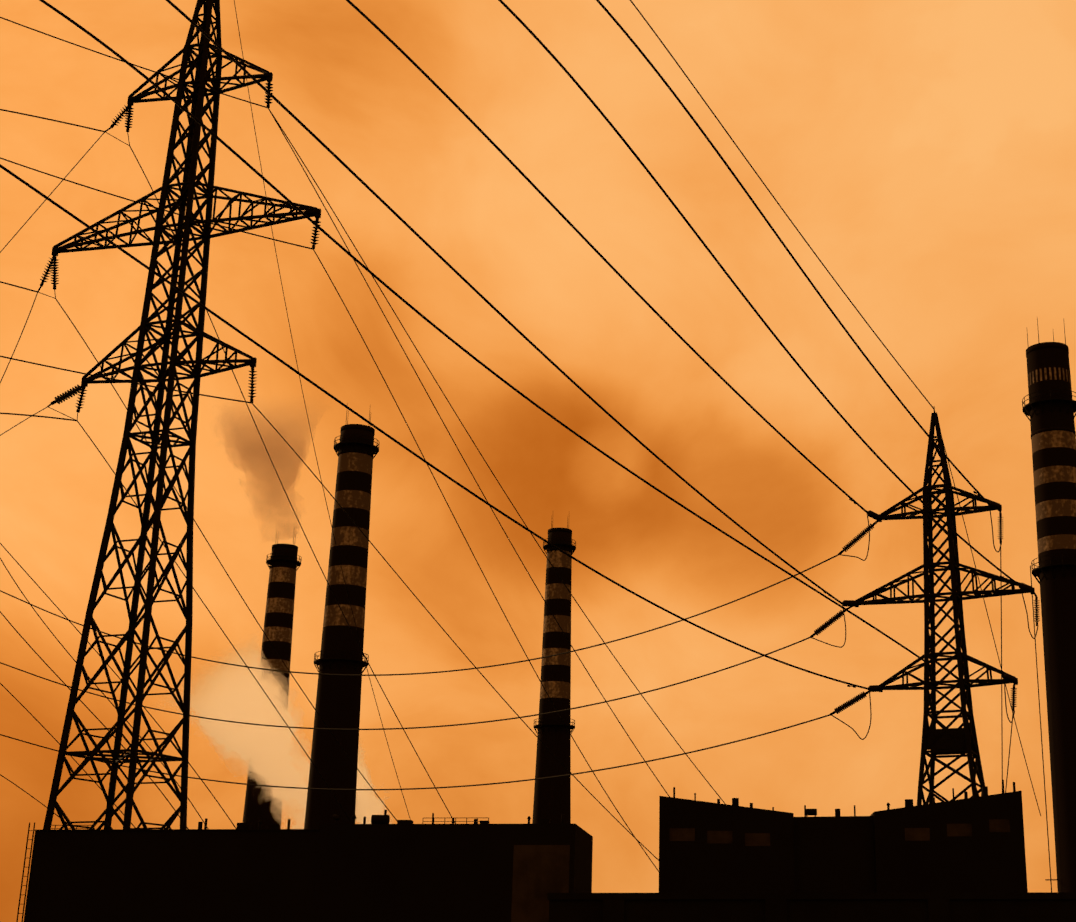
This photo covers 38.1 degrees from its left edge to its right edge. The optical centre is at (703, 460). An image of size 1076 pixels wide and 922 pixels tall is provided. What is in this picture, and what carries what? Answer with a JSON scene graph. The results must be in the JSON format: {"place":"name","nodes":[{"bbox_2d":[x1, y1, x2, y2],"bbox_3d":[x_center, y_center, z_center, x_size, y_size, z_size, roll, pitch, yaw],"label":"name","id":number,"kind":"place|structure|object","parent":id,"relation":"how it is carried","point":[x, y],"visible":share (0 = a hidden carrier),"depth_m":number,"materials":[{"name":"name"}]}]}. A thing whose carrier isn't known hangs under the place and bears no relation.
{"place":"outdoors","nodes":[
{"label":"outdoors","id":0,"kind":"place"},
{"bbox_2d":[242,532,301,828],"bbox_3d":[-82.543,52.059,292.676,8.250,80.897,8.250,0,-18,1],"label":"chimney","id":1,"kind":"object","parent":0,"point":[282,563],"visible":0.52,"depth_m":296.47,"materials":[{"name":"black concrete"}]},
{"bbox_2d":[16,810,592,921],"bbox_3d":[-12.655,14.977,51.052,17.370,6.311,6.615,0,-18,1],"label":"building","id":2,"kind":"structure","parent":0,"point":[379,868],"depth_m":48.32,"materials":[{"name":"metal"}]},
{"bbox_2d":[0,0,1075,921],"label":"sky","id":3,"kind":"structure","parent":0,"point":[924,151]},
{"bbox_2d":[532,520,575,823],"bbox_3d":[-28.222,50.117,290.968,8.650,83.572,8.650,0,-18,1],"label":"chimney","id":4,"kind":"object","parent":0,"point":[552,799],"visible":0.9,"depth_m":290.68,"materials":[{"name":"black concrete"}]},
{"bbox_2d":[547,892,1075,921],"bbox_3d":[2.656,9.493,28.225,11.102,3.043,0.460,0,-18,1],"label":"yard wall","id":5,"kind":"structure","parent":0,"point":[845,907],"depth_m":28.44,"materials":[{"name":"black"}]},
{"label":"ground","id":6,"kind":"structure","parent":0,"visible":0},
{"bbox_2d":[43,0,320,829],"bbox_3d":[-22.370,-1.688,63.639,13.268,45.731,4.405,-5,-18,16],"label":"pylon","id":7,"kind":"object","parent":6,"relation":"on","point":[195,144],"visible":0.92,"depth_m":63.54,"materials":[{"name":"metal"}]},
{"bbox_2d":[0,0,1040,871],"bbox_3d":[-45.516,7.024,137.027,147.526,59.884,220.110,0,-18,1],"label":"conductors","id":8,"kind":"object","parent":7,"relation":"attached to","point":[366,268],"visible":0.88,"depth_m":77.96,"materials":[{"name":"black"}]},
{"bbox_2d":[304,403,378,828],"bbox_3d":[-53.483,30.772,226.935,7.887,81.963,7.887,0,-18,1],"label":"tall chimney","id":9,"kind":"object","parent":6,"relation":"on","point":[338,701],"visible":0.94,"depth_m":225.86,"materials":[{"name":"black concrete"}]},
{"bbox_2d":[659,780,1027,892],"bbox_3d":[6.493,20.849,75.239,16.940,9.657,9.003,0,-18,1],"label":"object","id":10,"kind":"structure","parent":6,"relation":"on","point":[967,844],"depth_m":71.49,"materials":[{"name":"metal"}]},
{"bbox_2d":[856,407,1034,804],"bbox_3d":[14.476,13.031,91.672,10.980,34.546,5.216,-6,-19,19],"label":"pylon","id":11,"kind":"object","parent":6,"relation":"on","point":[945,742],"visible":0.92,"depth_m":92.35,"materials":[{"name":"metal"}]},
{"bbox_2d":[38,80,1037,715],"bbox_3d":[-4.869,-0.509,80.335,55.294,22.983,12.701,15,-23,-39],"label":"line hardware","id":12,"kind":"object","parent":11,"relation":"attached to","point":[252,402],"visible":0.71,"depth_m":69.19,"materials":[{"name":"metal"}]},
{"bbox_2d":[40,83,1039,713],"bbox_3d":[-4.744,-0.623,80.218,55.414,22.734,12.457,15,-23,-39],"label":"insulator strings","id":13,"kind":"object","parent":12,"relation":"attached to","point":[846,547],"visible":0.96,"depth_m":90.27,"materials":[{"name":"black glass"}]},
{"bbox_2d":[824,491,1007,687],"bbox_3d":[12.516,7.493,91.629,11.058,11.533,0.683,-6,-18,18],"label":"vibration dampers","id":14,"kind":"object","parent":11,"relation":"attached to","point":[978,495],"visible":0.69,"depth_m":91.28,"materials":[{"name":"metal"}]},
{"bbox_2d":[1022,319,1075,891],"bbox_3d":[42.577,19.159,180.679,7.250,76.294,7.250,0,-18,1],"label":"chimney","id":15,"kind":"object","parent":6,"relation":"on","point":[1049,408],"visible":0.98,"depth_m":180.83,"materials":[{"name":"black concrete"}]},
{"bbox_2d":[1030,566,1057,891],"bbox_3d":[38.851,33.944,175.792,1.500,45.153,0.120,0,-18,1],"label":"ladder","id":16,"kind":"object","parent":15,"relation":"hanging from","point":[1050,879],"visible":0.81,"depth_m":176.31,"materials":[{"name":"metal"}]}
]}

